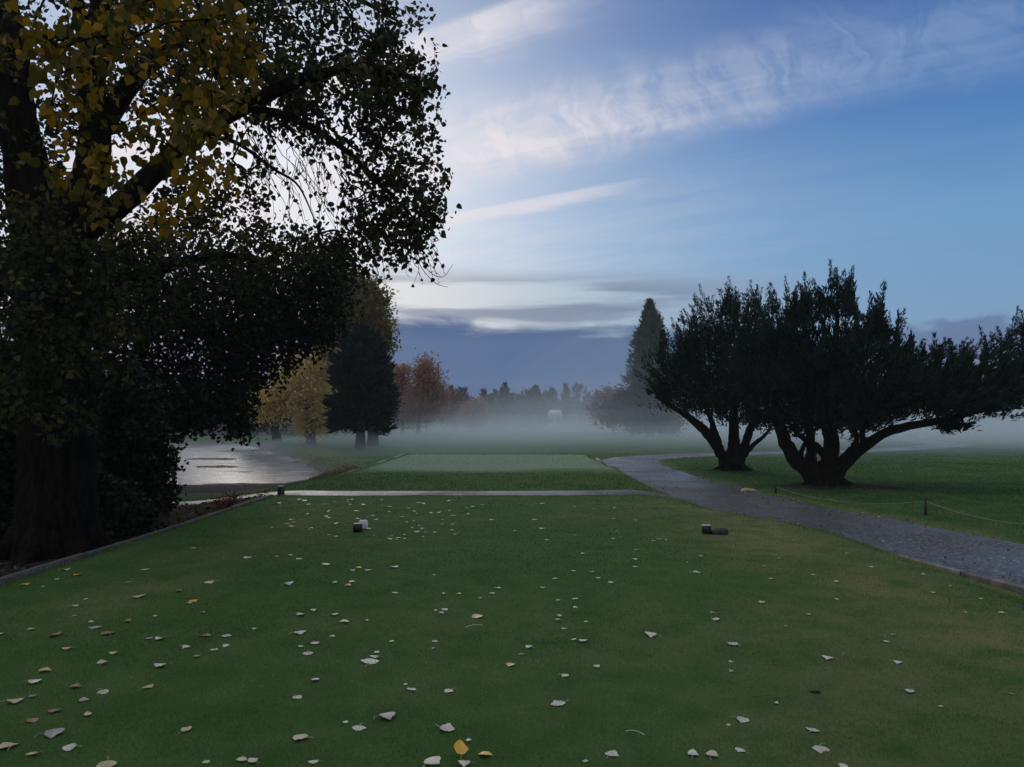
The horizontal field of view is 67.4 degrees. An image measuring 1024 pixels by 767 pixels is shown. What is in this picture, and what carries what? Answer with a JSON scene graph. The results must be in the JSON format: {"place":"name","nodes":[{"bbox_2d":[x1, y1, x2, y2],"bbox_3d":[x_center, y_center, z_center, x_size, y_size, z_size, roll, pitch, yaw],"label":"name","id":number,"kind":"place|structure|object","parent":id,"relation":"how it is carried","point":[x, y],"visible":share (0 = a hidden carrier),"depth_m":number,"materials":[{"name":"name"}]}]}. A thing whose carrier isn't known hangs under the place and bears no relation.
{"place":"outdoors","nodes":[
{"label":"outdoors","id":0,"kind":"place"},
{"bbox_2d":[166,444,323,484],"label":"pond water","id":1,"kind":"structure","parent":0,"point":[262,469],"depth_m":40.32,"materials":[{"name":"grey liquid"}]},
{"bbox_2d":[190,449,307,484],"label":"mud flats","id":2,"kind":"structure","parent":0,"point":[256,450],"depth_m":48.28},
{"bbox_2d":[167,490,692,505],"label":"crossing path","id":3,"kind":"structure","parent":0,"point":[392,493],"depth_m":17.04,"materials":[{"name":"grey concrete"}]},
{"bbox_2d":[0,405,1023,766],"bbox_3d":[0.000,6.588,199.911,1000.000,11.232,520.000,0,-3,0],"label":"ground","id":4,"kind":"structure","parent":0,"point":[462,443],"depth_m":5.96,"materials":[{"name":"green plant"}]},
{"bbox_2d":[0,742,17,750],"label":"fallen leaf","id":5,"kind":"object","parent":4,"relation":"on","point":[5,744],"visible":1,"depth_m":3.76,"materials":[{"name":"beige plant"}]},
{"bbox_2d":[1,698,23,702],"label":"fallen leaf","id":6,"kind":"object","parent":4,"relation":"on","point":[14,700],"visible":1,"depth_m":4.34,"materials":[{"name":"beige plant"}]},
{"bbox_2d":[20,718,38,722],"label":"fallen leaf","id":7,"kind":"object","parent":4,"relation":"on","point":[32,720],"visible":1,"depth_m":4.07,"materials":[{"name":"brown plant"}]},
{"bbox_2d":[23,679,41,682],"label":"fallen leaf","id":8,"kind":"object","parent":4,"relation":"on","point":[33,680],"visible":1,"depth_m":4.65,"materials":[{"name":"beige plant"}]},
{"bbox_2d":[38,667,50,672],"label":"fallen leaf","id":9,"kind":"object","parent":4,"relation":"on","point":[45,668],"visible":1,"depth_m":4.88,"materials":[{"name":"beige plant"}]},
{"bbox_2d":[38,728,64,737],"bbox_3d":[-2.344,1.771,3.892,0.139,0.012,0.104,-2,2,-23],"label":"fallen leaf","id":10,"kind":"object","parent":4,"relation":"on","point":[51,733],"visible":1,"depth_m":3.89,"materials":[{"name":"grey plant"}]},
{"bbox_2d":[62,743,75,750],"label":"fallen leaf","id":11,"kind":"object","parent":4,"relation":"on","point":[69,747],"visible":1,"depth_m":3.73,"materials":[{"name":"white plant"}]},
{"bbox_2d":[69,683,80,686],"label":"fallen leaf","id":12,"kind":"object","parent":4,"relation":"on","point":[77,685],"visible":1,"depth_m":4.58,"materials":[{"name":"brown plant"}]},
{"bbox_2d":[96,688,108,693],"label":"fallen leaf","id":13,"kind":"object","parent":4,"relation":"on","point":[104,691],"visible":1,"depth_m":4.51,"materials":[{"name":"beige plant"}]},
{"bbox_2d":[96,757,116,766],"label":"fallen leaf","id":14,"kind":"object","parent":4,"relation":"on","point":[108,763],"visible":1,"depth_m":3.56,"materials":[{"name":"beige plant"}]},
{"bbox_2d":[0,494,272,584],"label":"timber edging","id":15,"kind":"object","parent":4,"relation":"on","point":[33,570],"visible":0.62,"depth_m":9.14,"materials":[{"name":"wood"}]},
{"bbox_2d":[96,452,176,539],"bbox_3d":[-6.618,1.829,12.529,2.151,1.497,1.423,0,-3,0],"label":"broadleaf shrub","id":16,"kind":"object","parent":4,"relation":"on","point":[118,507],"visible":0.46,"depth_m":12.38,"materials":[{"name":"green plant"}]},
{"bbox_2d":[93,349,188,514],"bbox_3d":[-7.850,0.952,14.987,3.126,3.481,2.073,0,-3,0],"label":"broadleaf shrub","id":17,"kind":"object","parent":4,"relation":"on","point":[138,450],"visible":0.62,"depth_m":14.69,"materials":[{"name":"green plant"}]},
{"bbox_2d":[0,489,292,575],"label":"leaf litter","id":18,"kind":"object","parent":4,"relation":"on","point":[13,566],"visible":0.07,"depth_m":14.71,"materials":[{"name":"brown plant"}]},
{"bbox_2d":[154,663,165,666],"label":"fallen leaf","id":19,"kind":"object","parent":4,"relation":"on","point":[158,664],"visible":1,"depth_m":4.94,"materials":[{"name":"beige plant"}]},
{"bbox_2d":[157,372,209,434],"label":"tree","id":20,"kind":"object","parent":4,"relation":"on","point":[194,422],"visible":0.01,"depth_m":93.59,"materials":[{"name":"black plant"}]},
{"bbox_2d":[0,205,367,462],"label":"shade tree","id":21,"kind":"object","parent":4,"relation":"on","point":[265,330],"visible":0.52,"depth_m":20.04,"materials":[{"name":"green plant"}]},
{"bbox_2d":[178,726,191,733],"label":"fallen leaf","id":22,"kind":"object","parent":4,"relation":"on","point":[186,728],"visible":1,"depth_m":3.95,"materials":[{"name":"beige plant"}]},
{"bbox_2d":[208,485,245,506],"bbox_3d":[-5.668,2.288,15.318,0.855,0.513,0.662,0,-3,0],"label":"dry shrub","id":23,"kind":"object","parent":4,"relation":"on","point":[229,500],"visible":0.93,"depth_m":15.27,"materials":[{"name":"brown plant"}]},
{"bbox_2d":[0,0,461,564],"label":"cottonwood tree","id":24,"kind":"object","parent":4,"relation":"on","point":[58,228],"visible":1,"depth_m":10.51,"materials":[{"name":"green plant"}]},
{"bbox_2d":[236,755,246,760],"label":"fallen leaf","id":25,"kind":"object","parent":4,"relation":"on","point":[241,758],"visible":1,"depth_m":3.60,"materials":[{"name":"beige plant"}]},
{"bbox_2d":[205,414,297,434],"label":"shrubs","id":26,"kind":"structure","parent":4,"relation":"on","point":[291,432],"depth_m":93.83,"materials":[{"name":"green wood"}]},
{"bbox_2d":[248,758,257,762],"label":"fallen leaf","id":27,"kind":"object","parent":4,"relation":"on","point":[252,759],"visible":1,"depth_m":3.58,"materials":[{"name":"white plant"}]},
{"bbox_2d":[225,406,297,440],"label":"dark tree","id":28,"kind":"object","parent":4,"relation":"on","point":[275,433],"visible":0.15,"depth_m":69.56,"materials":[{"name":"green plant"}]},
{"bbox_2d":[277,486,284,494],"bbox_3d":[-5.093,2.412,16.932,0.150,0.300,0.150,1,-3,-17],"label":"corner post","id":29,"kind":"object","parent":4,"relation":"on","point":[280,490],"visible":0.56,"depth_m":16.86,"materials":[{"name":"black paint"}]},
{"bbox_2d":[244,335,339,444],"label":"yellow tree","id":30,"kind":"object","parent":4,"relation":"on","point":[307,416],"visible":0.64,"depth_m":61.21,"materials":[{"name":"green plant"}]},
{"bbox_2d":[293,734,313,739],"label":"fallen leaf","id":31,"kind":"object","parent":4,"relation":"on","point":[298,736],"visible":1,"depth_m":3.84,"materials":[{"name":"beige plant"}]},
{"bbox_2d":[316,379,338,435],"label":"slender tree","id":32,"kind":"object","parent":4,"relation":"on","point":[328,430],"visible":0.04,"depth_m":87.57,"materials":[{"name":"green plant"}]},
{"bbox_2d":[304,464,358,479],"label":"bank grass","id":33,"kind":"structure","parent":4,"relation":"on","point":[347,468],"depth_m":29.92,"materials":[{"name":"plant"}]},
{"bbox_2d":[279,424,393,434],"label":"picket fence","id":34,"kind":"object","parent":4,"relation":"on","point":[348,429],"visible":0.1,"depth_m":102.67,"materials":[{"name":"grey wood"}]},
{"bbox_2d":[336,392,352,435],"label":"slender tree","id":35,"kind":"object","parent":4,"relation":"on","point":[344,433],"depth_m":89.59,"materials":[{"name":"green plant"}]},
{"bbox_2d":[306,269,401,445],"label":"olive tree","id":36,"kind":"object","parent":4,"relation":"on","point":[374,305],"visible":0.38,"depth_m":59.52,"materials":[{"name":"green plant"}]},
{"bbox_2d":[353,523,361,531],"bbox_3d":[-2.194,2.079,10.919,0.118,0.183,0.118,0,-3,-7],"label":"tee marker","id":37,"kind":"object","parent":4,"relation":"on","point":[357,527],"visible":0.84,"depth_m":10.86,"materials":[{"name":"black paint"}]},
{"bbox_2d":[353,724,365,730],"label":"fallen leaf","id":38,"kind":"object","parent":4,"relation":"on","point":[357,727],"visible":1,"depth_m":3.96,"materials":[{"name":"white plant"}]},
{"bbox_2d":[319,322,402,448],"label":"conifer tree","id":39,"kind":"object","parent":4,"relation":"on","point":[361,380],"visible":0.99,"depth_m":54.06,"materials":[{"name":"green plant"}]},
{"bbox_2d":[359,520,370,529],"bbox_3d":[-2.141,2.057,11.193,0.163,0.125,0.155,1,-3,-17],"label":"white block","id":40,"kind":"object","parent":4,"relation":"on","point":[364,524],"depth_m":11.15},
{"bbox_2d":[361,658,377,665],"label":"fallen leaf","id":41,"kind":"object","parent":4,"relation":"on","point":[368,660],"visible":1,"depth_m":5.05,"materials":[{"name":"beige plant"}]},
{"bbox_2d":[343,453,405,473],"bbox_3d":[-5.120,3.109,28.836,0.060,0.256,16.076,0,-3,0],"label":"timber edging","id":42,"kind":"object","parent":4,"relation":"on","point":[377,462],"visible":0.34,"depth_m":29.98,"materials":[{"name":"wood"}]},
{"bbox_2d":[374,712,394,718],"bbox_3d":[-0.678,1.767,4.093,0.108,0.014,0.099,0,-3,3],"label":"fallen leaf","id":43,"kind":"object","parent":4,"relation":"on","point":[388,715],"visible":1,"depth_m":4.08,"materials":[{"name":"white plant"}]},
{"bbox_2d":[381,373,405,434],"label":"slender tree","id":44,"kind":"object","parent":4,"relation":"on","point":[397,415],"visible":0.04,"depth_m":95.92,"materials":[{"name":"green plant"}]},
{"bbox_2d":[392,359,417,433],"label":"rusty tree","id":45,"kind":"object","parent":4,"relation":"on","point":[401,375],"visible":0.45,"depth_m":103.65,"materials":[{"name":"brown plant"}]},
{"bbox_2d":[397,348,455,433],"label":"rusty tree","id":46,"kind":"object","parent":4,"relation":"on","point":[429,397],"visible":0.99,"depth_m":99.14,"materials":[{"name":"brown plant"}]},
{"bbox_2d":[423,756,440,766],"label":"fallen leaf","id":47,"kind":"object","parent":4,"relation":"on","point":[430,760],"visible":1,"depth_m":3.58,"materials":[{"name":"white plant"}]},
{"bbox_2d":[436,723,453,730],"bbox_3d":[-0.349,1.766,3.949,0.117,0.013,0.080,5,4,15],"label":"fallen leaf","id":48,"kind":"object","parent":4,"relation":"on","point":[447,726],"visible":1,"depth_m":3.95,"materials":[{"name":"white plant"}]},
{"bbox_2d":[432,385,470,429],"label":"brown tree","id":49,"kind":"object","parent":4,"relation":"on","point":[450,418],"visible":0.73,"depth_m":133.84,"materials":[{"name":"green plant"}]},
{"bbox_2d":[454,740,468,760],"bbox_3d":[-0.238,1.727,3.617,0.075,0.006,0.105,14,35,-22],"label":"fallen leaf","id":50,"kind":"object","parent":4,"relation":"on","point":[460,747],"visible":0.92,"depth_m":3.63,"materials":[{"name":"yellow plant"}]},
{"bbox_2d":[458,760,475,766],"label":"fallen leaf","id":51,"kind":"object","parent":4,"relation":"on","point":[463,763],"visible":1,"depth_m":3.53,"materials":[{"name":"white plant"}]},
{"bbox_2d":[454,392,492,430],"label":"rusty tree","id":52,"kind":"object","parent":4,"relation":"on","point":[471,416],"visible":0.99,"depth_m":127.14,"materials":[{"name":"grey plant"}]},
{"bbox_2d":[472,614,482,617],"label":"fallen leaf","id":53,"kind":"object","parent":4,"relation":"on","point":[476,615],"visible":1,"depth_m":6.24,"materials":[{"name":"beige plant"}]},
{"bbox_2d":[479,751,491,754],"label":"fallen leaf","id":54,"kind":"object","parent":4,"relation":"on","point":[486,752],"visible":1,"depth_m":3.64,"materials":[{"name":"yellow plant"}]},
{"bbox_2d":[481,393,499,427],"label":"conifer","id":55,"kind":"object","parent":4,"relation":"on","point":[490,400],"visible":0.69,"depth_m":164.29,"materials":[{"name":"grey plant"}]},
{"bbox_2d":[490,382,517,428],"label":"conifer","id":56,"kind":"object","parent":4,"relation":"on","point":[506,414],"visible":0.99,"depth_m":149.29,"materials":[{"name":"grey plant"}]},
{"bbox_2d":[510,396,529,427],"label":"conifer","id":57,"kind":"object","parent":4,"relation":"on","point":[516,423],"visible":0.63,"depth_m":169.24,"materials":[{"name":"grey plant"}]},
{"bbox_2d":[520,384,549,428],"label":"conifer","id":58,"kind":"object","parent":4,"relation":"on","point":[535,415],"visible":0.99,"depth_m":154.17,"materials":[{"name":"grey plant"}]},
{"bbox_2d":[547,410,562,424],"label":"house","id":59,"kind":"structure","parent":4,"relation":"on","point":[554,416],"depth_m":180.82,"materials":[{"name":"white paint"}]},
{"bbox_2d":[551,700,567,705],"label":"fallen leaf","id":60,"kind":"object","parent":4,"relation":"on","point":[558,702],"visible":1,"depth_m":4.32,"materials":[{"name":"beige plant"}]},
{"bbox_2d":[575,393,600,427],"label":"conifer","id":61,"kind":"object","parent":4,"relation":"on","point":[584,421],"visible":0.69,"depth_m":174.16,"materials":[{"name":"grey plant"}]},
{"bbox_2d":[173,382,1021,425],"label":"wood","id":62,"kind":"object","parent":4,"relation":"on","point":[551,395],"visible":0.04,"depth_m":198.56,"materials":[{"name":"green plant"}]},
{"bbox_2d":[584,382,621,432],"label":"wine tree","id":63,"kind":"object","parent":4,"relation":"on","point":[594,405],"visible":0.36,"depth_m":104.46,"materials":[{"name":"grey plant"}]},
{"bbox_2d":[605,750,618,758],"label":"fallen leaf","id":64,"kind":"object","parent":4,"relation":"on","point":[611,753],"visible":1,"depth_m":3.67,"materials":[{"name":"white plant"}]},
{"bbox_2d":[592,387,643,435],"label":"grey tree","id":65,"kind":"object","parent":4,"relation":"on","point":[611,414],"visible":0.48,"depth_m":87.36,"materials":[{"name":"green plant"}]},
{"bbox_2d":[609,297,689,436],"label":"tall conifer","id":66,"kind":"object","parent":4,"relation":"on","point":[644,418],"visible":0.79,"depth_m":83.30,"materials":[{"name":"green plant"}]},
{"bbox_2d":[645,631,661,636],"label":"fallen leaf","id":67,"kind":"object","parent":4,"relation":"on","point":[650,634],"visible":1,"depth_m":5.65,"materials":[{"name":"beige plant"}]},
{"bbox_2d":[654,397,696,436],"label":"grey tree","id":68,"kind":"object","parent":4,"relation":"on","point":[682,425],"visible":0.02,"depth_m":86.54,"materials":[{"name":"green plant"}]},
{"bbox_2d":[688,749,698,754],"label":"fallen leaf","id":69,"kind":"object","parent":4,"relation":"on","point":[692,752],"visible":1,"depth_m":3.68,"materials":[{"name":"white plant"}]},
{"bbox_2d":[701,524,711,533],"bbox_3d":[2.722,2.072,10.750,0.118,0.183,0.118,0,-3,3],"label":"tee marker","id":70,"kind":"object","parent":4,"relation":"on","point":[705,528],"visible":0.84,"depth_m":10.69,"materials":[{"name":"black paint"}]},
{"bbox_2d":[706,750,718,759],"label":"fallen leaf","id":71,"kind":"object","parent":4,"relation":"on","point":[712,752],"visible":1,"depth_m":3.66,"materials":[{"name":"beige plant"}]},
{"bbox_2d":[711,527,727,534],"bbox_3d":[2.886,2.064,10.682,0.249,0.122,0.158,0,-3,0],"label":"rubber lump","id":72,"kind":"object","parent":4,"relation":"on","point":[720,531],"visible":0.98,"depth_m":10.64,"materials":[{"name":"black rubber"}]},
{"bbox_2d":[633,276,808,470],"bbox_3d":[8.019,-0.091,28.558,6.287,7.823,6.618,-2,-4,42],"label":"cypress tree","id":73,"kind":"object","parent":4,"relation":"on","point":[716,397],"visible":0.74,"depth_m":28.07,"materials":[{"name":"green plant"}]},
{"bbox_2d":[732,716,749,722],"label":"fallen leaf","id":74,"kind":"object","parent":4,"relation":"on","point":[743,719],"visible":1,"depth_m":4.11,"materials":[{"name":"white plant"}]},
{"bbox_2d":[735,747,749,753],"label":"fallen leaf","id":75,"kind":"object","parent":4,"relation":"on","point":[740,750],"visible":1,"depth_m":3.73,"materials":[{"name":"white plant"}]},
{"bbox_2d":[806,727,818,731],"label":"fallen leaf","id":76,"kind":"object","parent":4,"relation":"on","point":[812,729],"visible":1,"depth_m":3.97,"materials":[{"name":"white plant"}]},
{"bbox_2d":[812,743,828,752],"bbox_3d":[1.508,1.779,3.754,0.085,0.006,0.114,4,4,14],"label":"fallen leaf","id":77,"kind":"object","parent":4,"relation":"on","point":[821,749],"visible":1,"depth_m":3.75,"materials":[{"name":"white plant"}]},
{"bbox_2d":[833,762,847,766],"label":"fallen leaf","id":78,"kind":"object","parent":4,"relation":"on","point":[842,765],"visible":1,"depth_m":3.55,"materials":[{"name":"white plant"}]},
{"bbox_2d":[700,259,1023,485],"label":"cypress tree","id":79,"kind":"object","parent":4,"relation":"on","point":[831,388],"visible":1,"depth_m":21.35,"materials":[{"name":"green plant"}]},
{"bbox_2d":[774,484,1023,524],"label":"rope barrier","id":80,"kind":"object","parent":4,"relation":"on","point":[925,501],"visible":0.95,"depth_m":15.39,"materials":[{"name":"brown fabric"}]},
{"bbox_2d":[894,553,1023,594],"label":"path kerb","id":81,"kind":"structure","parent":4,"relation":"on","point":[1012,587],"depth_m":9.19,"materials":[{"name":"grey concrete"}]},
{"bbox_2d":[0,0,1023,404],"label":"sky","id":82,"kind":"structure","parent":0,"point":[605,158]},
{"bbox_2d":[601,441,1023,585],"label":"cart path","id":83,"kind":"structure","parent":0,"point":[900,537],"depth_m":14.48,"materials":[{"name":"grey asphalt"}]},
{"bbox_2d":[741,488,756,491],"bbox_3d":[6.372,2.881,20.689,0.448,0.124,0.261,0,-3,0],"label":"rock","id":84,"kind":"object","parent":83,"relation":"on","point":[748,489],"visible":0.76,"depth_m":20.60,"materials":[{"name":"beige stone"}]},
{"bbox_2d":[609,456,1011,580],"bbox_3d":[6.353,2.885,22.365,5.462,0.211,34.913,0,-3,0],"label":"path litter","id":85,"kind":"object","parent":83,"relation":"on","point":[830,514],"visible":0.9,"depth_m":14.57,"materials":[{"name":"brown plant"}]}
]}

